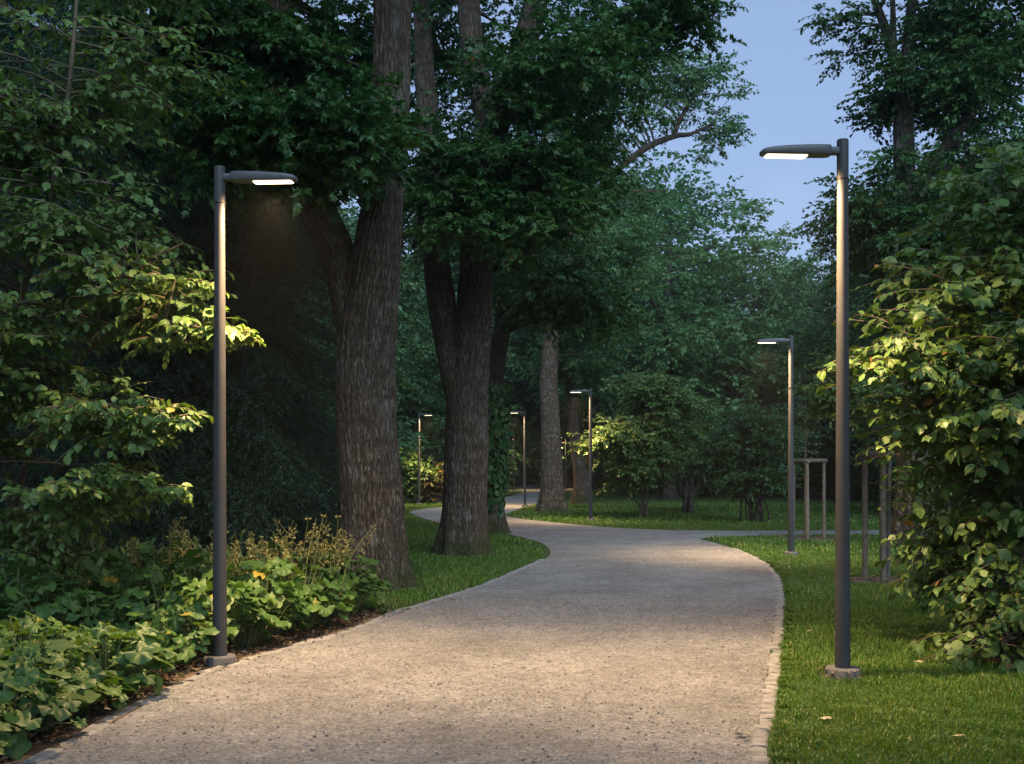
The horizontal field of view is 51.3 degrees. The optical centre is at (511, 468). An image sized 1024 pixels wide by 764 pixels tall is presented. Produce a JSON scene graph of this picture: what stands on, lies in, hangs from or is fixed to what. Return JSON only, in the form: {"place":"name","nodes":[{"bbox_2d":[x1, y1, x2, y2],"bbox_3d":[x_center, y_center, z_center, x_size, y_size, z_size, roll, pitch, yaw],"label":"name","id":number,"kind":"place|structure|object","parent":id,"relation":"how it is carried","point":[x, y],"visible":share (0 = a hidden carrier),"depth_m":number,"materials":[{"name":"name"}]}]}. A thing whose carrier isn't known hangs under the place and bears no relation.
{"place":"outdoors","nodes":[
{"label":"outdoors","id":0,"kind":"place"},
{"bbox_2d":[37,485,878,763],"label":"gravel path","id":1,"kind":"structure","parent":0,"point":[597,554],"depth_m":7.99,"materials":[{"name":"beige gravel"}]},
{"bbox_2d":[9,0,1023,309],"label":"sky","id":2,"kind":"structure","parent":0,"point":[789,108],"materials":[{"name":"blue"}]},
{"bbox_2d":[139,479,1023,763],"bbox_3d":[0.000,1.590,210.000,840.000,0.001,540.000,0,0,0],"label":"ground","id":3,"kind":"structure","parent":0,"point":[612,497],"depth_m":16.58,"materials":[{"name":"green plant"}]},
{"bbox_2d":[2,13,338,563],"bbox_3d":[-5.125,-2.404,16.532,5.054,9.833,5.306,0,0,-45],"label":"evergreen tree","id":4,"kind":"object","parent":3,"relation":"on","point":[171,230],"visible":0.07,"depth_m":15.99,"materials":[{"name":"green plant"}]},
{"bbox_2d":[0,607,381,763],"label":"bed soil","id":5,"kind":"structure","parent":3,"relation":"on","point":[40,747],"depth_m":7.75,"materials":[{"name":"brown soil"}]},
{"bbox_2d":[0,721,13,746],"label":"bed plant","id":6,"kind":"object","parent":5,"relation":"on","point":[5,741],"visible":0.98,"depth_m":5.67,"materials":[{"name":"green plant"}]},
{"bbox_2d":[0,643,63,684],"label":"bed plant","id":7,"kind":"object","parent":5,"relation":"on","point":[32,646],"visible":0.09,"depth_m":6.96,"materials":[{"name":"green plant"}]},
{"bbox_2d":[0,559,64,620],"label":"bed plant","id":8,"kind":"object","parent":5,"relation":"on","point":[11,564],"visible":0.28,"depth_m":9.44,"materials":[{"name":"green plant"}]},
{"bbox_2d":[0,611,66,650],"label":"bed plant","id":9,"kind":"object","parent":5,"relation":"on","point":[23,622],"visible":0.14,"depth_m":8.25,"materials":[{"name":"green plant"}]},
{"bbox_2d":[0,660,83,759],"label":"bed plant","id":10,"kind":"object","parent":5,"relation":"on","point":[27,722],"visible":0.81,"depth_m":5.91,"materials":[{"name":"green plant"}]},
{"bbox_2d":[0,616,85,660],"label":"bed plant","id":11,"kind":"object","parent":5,"relation":"on","point":[16,626],"visible":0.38,"depth_m":7.66,"materials":[{"name":"green plant"}]},
{"bbox_2d":[0,575,114,632],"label":"bed plant","id":12,"kind":"object","parent":5,"relation":"on","point":[42,612],"visible":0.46,"depth_m":8.94,"materials":[{"name":"green plant"}]},
{"bbox_2d":[0,648,115,735],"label":"bed plant","id":13,"kind":"object","parent":5,"relation":"on","point":[59,665],"visible":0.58,"depth_m":6.35,"materials":[{"name":"green plant"}]},
{"bbox_2d":[0,639,121,720],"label":"bed plant","id":14,"kind":"object","parent":5,"relation":"on","point":[89,695],"visible":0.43,"depth_m":6.70,"materials":[{"name":"green plant"}]},
{"bbox_2d":[7,558,120,626],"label":"bed plant","id":15,"kind":"object","parent":5,"relation":"on","point":[92,570],"visible":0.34,"depth_m":9.18,"materials":[{"name":"green plant"}]},
{"bbox_2d":[42,654,131,713],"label":"bed plant","id":16,"kind":"object","parent":5,"relation":"on","point":[120,703],"visible":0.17,"depth_m":6.89,"materials":[{"name":"green plant"}]},
{"bbox_2d":[59,592,132,632],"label":"bed plant","id":17,"kind":"object","parent":5,"relation":"on","point":[71,617],"visible":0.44,"depth_m":8.95,"materials":[{"name":"green plant"}]},
{"bbox_2d":[0,0,203,553],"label":"evergreen tree","id":18,"kind":"object","parent":5,"relation":"on","point":[9,47],"visible":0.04,"depth_m":15.72,"materials":[{"name":"green plant"}]},
{"bbox_2d":[37,621,177,695],"bbox_3d":[-2.828,1.320,7.413,1.014,0.546,0.907,0,0,24],"label":"bed plant","id":19,"kind":"object","parent":5,"relation":"on","point":[148,646],"visible":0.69,"depth_m":7.33,"materials":[{"name":"green plant"}]},
{"bbox_2d":[0,0,265,593],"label":"tree","id":20,"kind":"object","parent":5,"relation":"on","point":[94,489],"visible":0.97,"depth_m":9.63,"materials":[{"name":"green plant"}]},
{"bbox_2d":[81,631,188,684],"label":"bed plant","id":21,"kind":"object","parent":5,"relation":"on","point":[180,656],"visible":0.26,"depth_m":7.66,"materials":[{"name":"green plant"}]},
{"bbox_2d":[90,565,186,622],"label":"bed plant","id":22,"kind":"object","parent":5,"relation":"on","point":[127,581],"visible":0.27,"depth_m":9.71,"materials":[{"name":"green plant"}]},
{"bbox_2d":[0,0,290,567],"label":"evergreen tree","id":23,"kind":"object","parent":5,"relation":"on","point":[102,360],"visible":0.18,"depth_m":14.71,"materials":[{"name":"green plant"}]},
{"bbox_2d":[124,516,188,583],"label":"flowering plant","id":24,"kind":"object","parent":5,"relation":"on","point":[131,553],"visible":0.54,"depth_m":10.97,"materials":[{"name":"yellow plant"}]},
{"bbox_2d":[128,626,191,669],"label":"bed plant","id":25,"kind":"object","parent":5,"relation":"on","point":[165,631],"visible":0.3,"depth_m":8.41,"materials":[{"name":"green plant"}]},
{"bbox_2d":[117,574,230,637],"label":"bed plant","id":26,"kind":"object","parent":5,"relation":"on","point":[129,603],"visible":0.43,"depth_m":9.00,"materials":[{"name":"green plant"}]},
{"bbox_2d":[120,602,230,664],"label":"bed plant","id":27,"kind":"object","parent":5,"relation":"on","point":[177,622],"visible":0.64,"depth_m":8.53,"materials":[{"name":"green plant"}]},
{"bbox_2d":[150,557,230,586],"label":"bed plant","id":28,"kind":"object","parent":5,"relation":"on","point":[175,565],"visible":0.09,"depth_m":10.60,"materials":[{"name":"green plant"}]},
{"bbox_2d":[141,562,277,652],"bbox_3d":[-2.623,1.211,9.262,1.069,0.765,1.114,0,0,6],"label":"bed plant","id":29,"kind":"object","parent":5,"relation":"on","point":[195,589],"visible":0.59,"depth_m":9.05,"materials":[{"name":"green plant"}]},
{"bbox_2d":[170,549,262,593],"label":"bed plant","id":30,"kind":"object","parent":5,"relation":"on","point":[190,558],"visible":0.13,"depth_m":10.31,"materials":[{"name":"green plant"}]},
{"bbox_2d":[201,587,288,648],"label":"bed plant","id":31,"kind":"object","parent":5,"relation":"on","point":[240,634],"visible":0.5,"depth_m":9.35,"materials":[{"name":"green plant"}]},
{"bbox_2d":[203,165,297,666],"bbox_3d":[-2.113,-0.401,8.623,0.770,4.083,0.260,0,0,4],"label":"street lamp","id":32,"kind":"object","parent":5,"relation":"on","point":[219,656],"visible":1,"depth_m":8.60,"materials":[{"name":"metal"}]},
{"bbox_2d":[227,565,312,642],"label":"bed plant","id":33,"kind":"object","parent":5,"relation":"on","point":[254,589],"visible":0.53,"depth_m":9.61,"materials":[{"name":"green plant"}]},
{"bbox_2d":[245,517,311,561],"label":"flowering plant","id":34,"kind":"object","parent":5,"relation":"on","point":[253,553],"visible":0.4,"depth_m":10.86,"materials":[{"name":"yellow plant"}]},
{"bbox_2d":[227,558,330,635],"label":"bed plant","id":35,"kind":"object","parent":5,"relation":"on","point":[285,569],"visible":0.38,"depth_m":10.00,"materials":[{"name":"green plant"}]},
{"bbox_2d":[257,541,337,610],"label":"bed plant","id":36,"kind":"object","parent":5,"relation":"on","point":[272,544],"visible":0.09,"depth_m":11.41,"materials":[{"name":"green plant"}]},
{"bbox_2d":[258,554,354,631],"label":"bed plant","id":37,"kind":"object","parent":5,"relation":"on","point":[328,580],"visible":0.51,"depth_m":10.31,"materials":[{"name":"green plant"}]},
{"bbox_2d":[265,514,349,630],"bbox_3d":[-2.071,1.067,10.642,0.837,1.185,0.680,0,0,-39],"label":"flowering plant","id":38,"kind":"object","parent":5,"relation":"on","point":[325,550],"visible":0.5,"depth_m":10.66,"materials":[{"name":"yellow plant"}]},
{"bbox_2d":[281,515,344,619],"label":"flowering plant","id":39,"kind":"object","parent":5,"relation":"on","point":[334,550],"visible":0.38,"depth_m":11.08,"materials":[{"name":"yellow plant"}]},
{"bbox_2d":[274,518,371,614],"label":"flowering plant","id":40,"kind":"object","parent":5,"relation":"on","point":[366,604],"visible":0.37,"depth_m":11.56,"materials":[{"name":"yellow plant"}]},
{"bbox_2d":[293,570,358,625],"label":"bed plant","id":41,"kind":"object","parent":5,"relation":"on","point":[343,614],"visible":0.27,"depth_m":10.64,"materials":[{"name":"green plant"}]},
{"bbox_2d":[286,524,376,624],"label":"flowering plant","id":42,"kind":"object","parent":5,"relation":"on","point":[299,551],"visible":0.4,"depth_m":10.89,"materials":[{"name":"yellow plant"}]},
{"bbox_2d":[317,547,393,615],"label":"bed plant","id":43,"kind":"object","parent":5,"relation":"on","point":[349,584],"visible":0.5,"depth_m":11.39,"materials":[{"name":"green plant"}]},
{"bbox_2d":[329,551,387,606],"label":"bed plant","id":44,"kind":"object","parent":5,"relation":"on","point":[384,599],"visible":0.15,"depth_m":12.01,"materials":[{"name":"green plant"}]},
{"bbox_2d":[110,8,339,543],"bbox_3d":[-5.668,-3.130,20.585,6.271,11.621,5.973,0,0,15],"label":"evergreen tree","id":45,"kind":"object","parent":3,"relation":"on","point":[277,384],"depth_m":20.25,"materials":[{"name":"green plant"}]},
{"bbox_2d":[34,2,416,379],"bbox_3d":[-9.479,-6.872,31.223,13.009,17.145,13.305,0,0,2],"label":"tree","id":46,"kind":"object","parent":3,"relation":"on","point":[333,197],"depth_m":31.93,"materials":[{"name":"green plant"}]},
{"bbox_2d":[54,0,447,591],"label":"old tree","id":47,"kind":"object","parent":3,"relation":"on","point":[312,122],"visible":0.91,"depth_m":12.98,"materials":[{"name":"green plant"}]},
{"bbox_2d":[85,16,422,573],"bbox_3d":[-3.811,-2.162,15.114,4.984,9.237,4.748,0,0,-38],"label":"evergreen tree","id":48,"kind":"object","parent":3,"relation":"on","point":[245,305],"visible":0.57,"depth_m":14.78,"materials":[{"name":"green plant"}]},
{"bbox_2d":[181,200,340,558],"bbox_3d":[-4.326,-2.041,19.076,4.595,8.939,4.824,0,0,38],"label":"evergreen tree","id":49,"kind":"object","parent":3,"relation":"on","point":[310,348],"visible":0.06,"depth_m":18.74,"materials":[{"name":"green plant"}]},
{"bbox_2d":[279,379,408,528],"bbox_3d":[-5.575,-0.073,26.015,7.303,5.064,6.800,0,0,43],"label":"bush","id":50,"kind":"object","parent":3,"relation":"on","point":[403,429],"visible":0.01,"depth_m":24.78,"materials":[{"name":"green plant"}]},
{"bbox_2d":[281,193,420,395],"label":"tree","id":51,"kind":"object","parent":3,"relation":"on","point":[325,321],"visible":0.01,"depth_m":44.82,"materials":[{"name":"green plant"}]},
{"bbox_2d":[315,389,428,485],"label":"bush","id":52,"kind":"object","parent":3,"relation":"on","point":[414,441],"visible":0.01,"depth_m":40.70,"materials":[{"name":"green plant"}]},
{"bbox_2d":[314,202,437,420],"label":"tree","id":53,"kind":"object","parent":3,"relation":"on","point":[402,380],"visible":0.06,"depth_m":51.44,"materials":[{"name":"green plant"}]},
{"bbox_2d":[323,240,456,429],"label":"tree","id":54,"kind":"object","parent":3,"relation":"on","point":[413,307],"visible":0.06,"depth_m":59.36,"materials":[{"name":"green plant"}]},
{"bbox_2d":[20,548,784,763],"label":"kerb","id":55,"kind":"structure","parent":3,"relation":"on","point":[760,743],"depth_m":7.87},
{"bbox_2d":[399,443,442,502],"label":"bush","id":56,"kind":"object","parent":3,"relation":"on","point":[411,480],"visible":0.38,"depth_m":46.92,"materials":[{"name":"green plant"}]},
{"bbox_2d":[401,432,444,497],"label":"bush","id":57,"kind":"object","parent":3,"relation":"on","point":[432,442],"visible":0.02,"depth_m":55.31,"materials":[{"name":"green plant"}]},
{"bbox_2d":[406,462,443,503],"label":"bush","id":58,"kind":"object","parent":3,"relation":"on","point":[433,492],"visible":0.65,"depth_m":47.15,"materials":[{"name":"green plant"}]},
{"bbox_2d":[407,438,444,497],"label":"bush","id":59,"kind":"object","parent":3,"relation":"on","point":[439,453],"visible":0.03,"depth_m":56.51,"materials":[{"name":"green plant"}]},
{"bbox_2d":[0,534,907,763],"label":"leaf litter","id":60,"kind":"object","parent":3,"relation":"on","point":[108,706],"visible":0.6,"depth_m":8.65,"materials":[{"name":"brown plant"}]},
{"bbox_2d":[398,323,516,472],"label":"tree","id":61,"kind":"object","parent":3,"relation":"on","point":[436,424],"visible":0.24,"depth_m":56.82,"materials":[{"name":"green plant"}]},
{"bbox_2d":[397,292,523,428],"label":"tree","id":62,"kind":"object","parent":3,"relation":"on","point":[507,362],"visible":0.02,"depth_m":68.56,"materials":[{"name":"green plant"}]},
{"bbox_2d":[400,211,539,469],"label":"tree","id":63,"kind":"object","parent":3,"relation":"on","point":[511,375],"visible":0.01,"depth_m":78.10,"materials":[{"name":"green plant"}]},
{"bbox_2d":[424,271,583,486],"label":"tree","id":64,"kind":"object","parent":3,"relation":"on","point":[517,482],"depth_m":91.77,"materials":[{"name":"green plant"}]},
{"bbox_2d":[515,431,540,484],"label":"bush","id":65,"kind":"object","parent":3,"relation":"on","point":[528,473],"visible":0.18,"depth_m":102.41,"materials":[{"name":"green plant"}]},
{"bbox_2d":[454,204,614,487],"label":"tree","id":66,"kind":"object","parent":3,"relation":"on","point":[529,413],"visible":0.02,"depth_m":82.13,"materials":[{"name":"green plant"}]},
{"bbox_2d":[348,0,748,556],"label":"old tree","id":67,"kind":"object","parent":3,"relation":"on","point":[472,206],"visible":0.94,"depth_m":17.94,"materials":[{"name":"green plant"}]},
{"bbox_2d":[448,134,657,533],"bbox_3d":[0.796,-3.864,25.434,4.642,10.954,7.623,0,0,-22],"label":"old tree","id":68,"kind":"object","parent":3,"relation":"on","point":[562,292],"visible":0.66,"depth_m":24.19,"materials":[{"name":"green plant"}]},
{"bbox_2d":[487,383,514,518],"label":"ivy","id":69,"kind":"object","parent":68,"relation":"attached to","point":[502,418],"visible":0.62,"depth_m":25.70,"materials":[{"name":"green plant"}]},
{"bbox_2d":[511,339,606,487],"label":"tree","id":70,"kind":"object","parent":3,"relation":"on","point":[569,477],"visible":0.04,"depth_m":85.76,"materials":[{"name":"green plant"}]},
{"bbox_2d":[506,234,646,503],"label":"park tree","id":71,"kind":"object","parent":3,"relation":"on","point":[580,493],"visible":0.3,"depth_m":42.75,"materials":[{"name":"green plant"}]},
{"bbox_2d":[569,388,594,520],"bbox_3d":[2.104,-0.386,32.056,0.770,4.051,0.260,0,0,0],"label":"street lamp","id":72,"kind":"object","parent":3,"relation":"on","point":[590,518],"visible":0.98,"depth_m":32.01,"materials":[{"name":"metal"}]},
{"bbox_2d":[495,166,675,489],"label":"tree","id":73,"kind":"object","parent":3,"relation":"on","point":[564,429],"visible":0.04,"depth_m":77.84,"materials":[{"name":"green plant"}]},
{"bbox_2d":[497,42,758,511],"bbox_3d":[3.248,-6.825,39.600,11.114,16.885,9.306,0,0,0],"label":"park tree","id":74,"kind":"object","parent":3,"relation":"on","point":[551,497],"visible":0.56,"depth_m":38.21,"materials":[{"name":"green plant"}]},
{"bbox_2d":[526,144,753,493],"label":"tree","id":75,"kind":"object","parent":3,"relation":"on","point":[596,400],"visible":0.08,"depth_m":64.22,"materials":[{"name":"green plant"}]},
{"bbox_2d":[565,371,726,518],"bbox_3d":[4.602,-0.732,33.903,5.859,4.764,3.682,0,0,-28],"label":"bush","id":76,"kind":"object","parent":3,"relation":"on","point":[654,392],"visible":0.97,"depth_m":33.27,"materials":[{"name":"green plant"}]},
{"bbox_2d":[558,150,827,499],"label":"tree","id":77,"kind":"object","parent":3,"relation":"on","point":[667,357],"visible":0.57,"depth_m":52.31,"materials":[{"name":"green plant"}]},
{"bbox_2d":[650,411,754,513],"bbox_3d":[6.879,-0.234,38.407,4.205,3.975,3.595,0,0,0],"label":"bush","id":78,"kind":"object","parent":3,"relation":"on","point":[691,488],"visible":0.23,"depth_m":37.82,"materials":[{"name":"green plant"}]},
{"bbox_2d":[631,236,831,432],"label":"tree","id":79,"kind":"object","parent":3,"relation":"on","point":[785,293],"visible":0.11,"depth_m":66.22,"materials":[{"name":"green plant"}]},
{"bbox_2d":[696,323,800,498],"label":"tree","id":80,"kind":"object","parent":3,"relation":"on","point":[762,393],"visible":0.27,"depth_m":54.90,"materials":[{"name":"green plant"}]},
{"bbox_2d":[682,401,820,521],"bbox_3d":[7.083,-0.201,31.486,3.890,3.700,3.490,0,0,0],"label":"bush","id":81,"kind":"object","parent":3,"relation":"on","point":[757,441],"visible":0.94,"depth_m":31.12,"materials":[{"name":"green plant"}]},
{"bbox_2d":[706,221,831,396],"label":"tree","id":82,"kind":"object","parent":3,"relation":"on","point":[791,257],"visible":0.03,"depth_m":70.79,"materials":[{"name":"green plant"}]},
{"bbox_2d":[756,335,797,555],"bbox_3d":[4.817,-0.386,19.386,0.770,4.051,0.260,0,0,-1],"label":"street lamp","id":83,"kind":"object","parent":3,"relation":"on","point":[790,340],"visible":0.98,"depth_m":19.35,"materials":[{"name":"metal"}]},
{"bbox_2d":[734,300,832,497],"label":"tree","id":84,"kind":"object","parent":3,"relation":"on","point":[782,332],"visible":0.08,"depth_m":57.47,"materials":[{"name":"green plant"}]},
{"bbox_2d":[759,138,860,680],"bbox_3d":[2.260,-0.429,8.094,0.770,4.140,0.260,0,0,-4],"label":"street lamp","id":85,"kind":"object","parent":3,"relation":"on","point":[842,664],"visible":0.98,"depth_m":8.07,"materials":[{"name":"metal"}]},
{"bbox_2d":[743,225,885,491],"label":"tree","id":86,"kind":"object","parent":3,"relation":"on","point":[833,260],"visible":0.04,"depth_m":70.60,"materials":[{"name":"green plant"}]},
{"bbox_2d":[769,427,861,497],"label":"bush","id":87,"kind":"object","parent":3,"relation":"on","point":[815,471],"visible":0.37,"depth_m":55.53,"materials":[{"name":"green plant"}]},
{"bbox_2d":[777,274,868,422],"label":"tree","id":88,"kind":"object","parent":3,"relation":"on","point":[813,294],"visible":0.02,"depth_m":61.56,"materials":[{"name":"green plant"}]},
{"bbox_2d":[769,305,880,500],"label":"tree","id":89,"kind":"object","parent":3,"relation":"on","point":[831,447],"visible":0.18,"depth_m":51.58,"materials":[{"name":"green plant"}]},
{"bbox_2d":[780,252,894,481],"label":"tree","id":90,"kind":"object","parent":3,"relation":"on","point":[830,294],"visible":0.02,"depth_m":48.82,"materials":[{"name":"green plant"}]},
{"bbox_2d":[777,537,909,584],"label":"soil patches","id":91,"kind":"object","parent":3,"relation":"on","point":[855,578],"visible":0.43,"depth_m":15.04,"materials":[{"name":"brown soil"}]},
{"bbox_2d":[777,352,835,536],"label":"sapling","id":92,"kind":"object","parent":91,"relation":"on","point":[800,414],"visible":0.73,"depth_m":23.93,"materials":[{"name":"green plant"}]},
{"bbox_2d":[794,458,827,538],"bbox_3d":[6.726,0.736,24.007,0.699,1.908,0.706,0,0,-17],"label":"stake frame","id":93,"kind":"object","parent":91,"relation":"on","point":[823,461],"visible":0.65,"depth_m":23.95,"materials":[{"name":"wood"}]},
{"bbox_2d":[835,341,913,555],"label":"sapling","id":94,"kind":"object","parent":91,"relation":"on","point":[862,431],"visible":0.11,"depth_m":14.94,"materials":[{"name":"green plant"}]},
{"bbox_2d":[859,451,894,581],"bbox_3d":[5.212,0.726,14.954,0.512,1.928,0.494,0,0,-23],"label":"stake frame","id":95,"kind":"object","parent":91,"relation":"on","point":[885,527],"visible":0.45,"depth_m":15.02,"materials":[{"name":"wood"}]},
{"bbox_2d":[790,149,920,319],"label":"tree","id":96,"kind":"object","parent":3,"relation":"on","point":[918,150],"depth_m":69.36,"materials":[{"name":"green plant"}]},
{"bbox_2d":[829,438,892,500],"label":"bush","id":97,"kind":"object","parent":3,"relation":"on","point":[858,495],"visible":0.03,"depth_m":51.30,"materials":[{"name":"green plant"}]},
{"bbox_2d":[776,339,995,569],"bbox_3d":[5.362,-0.053,14.337,3.841,3.400,2.044,0,0,-40],"label":"shrub","id":98,"kind":"object","parent":3,"relation":"on","point":[827,399],"visible":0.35,"depth_m":13.92,"materials":[{"name":"green plant"}]},
{"bbox_2d":[789,0,1023,545],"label":"tall tree","id":99,"kind":"object","parent":3,"relation":"on","point":[971,63],"visible":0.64,"depth_m":21.68,"materials":[{"name":"green plant"}]},
{"bbox_2d":[850,431,983,509],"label":"bush","id":100,"kind":"object","parent":3,"relation":"on","point":[871,490],"visible":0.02,"depth_m":40.96,"materials":[{"name":"green plant"}]},
{"bbox_2d":[850,266,1010,508],"bbox_3d":[14.393,-3.538,33.984,7.293,10.414,6.939,0,0,38],"label":"tree","id":101,"kind":"object","parent":3,"relation":"on","point":[876,461],"visible":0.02,"depth_m":34.21,"materials":[{"name":"green plant"}]},
{"bbox_2d":[861,113,1023,311],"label":"tree","id":102,"kind":"object","parent":3,"relation":"on","point":[934,148],"depth_m":41.94,"materials":[{"name":"green plant"}]},
{"bbox_2d":[946,94,1023,325],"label":"tree","id":103,"kind":"object","parent":3,"relation":"on","point":[1002,124],"visible":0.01,"depth_m":40.79,"materials":[{"name":"green plant"}]},
{"bbox_2d":[956,610,1022,663],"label":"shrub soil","id":104,"kind":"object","parent":3,"relation":"on","point":[997,658],"visible":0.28,"depth_m":9.08,"materials":[{"name":"brown soil"}]},
{"bbox_2d":[815,138,1023,676],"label":"hazel shrub","id":105,"kind":"object","parent":104,"relation":"on","point":[965,414],"visible":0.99,"depth_m":8.91,"materials":[{"name":"green plant"}]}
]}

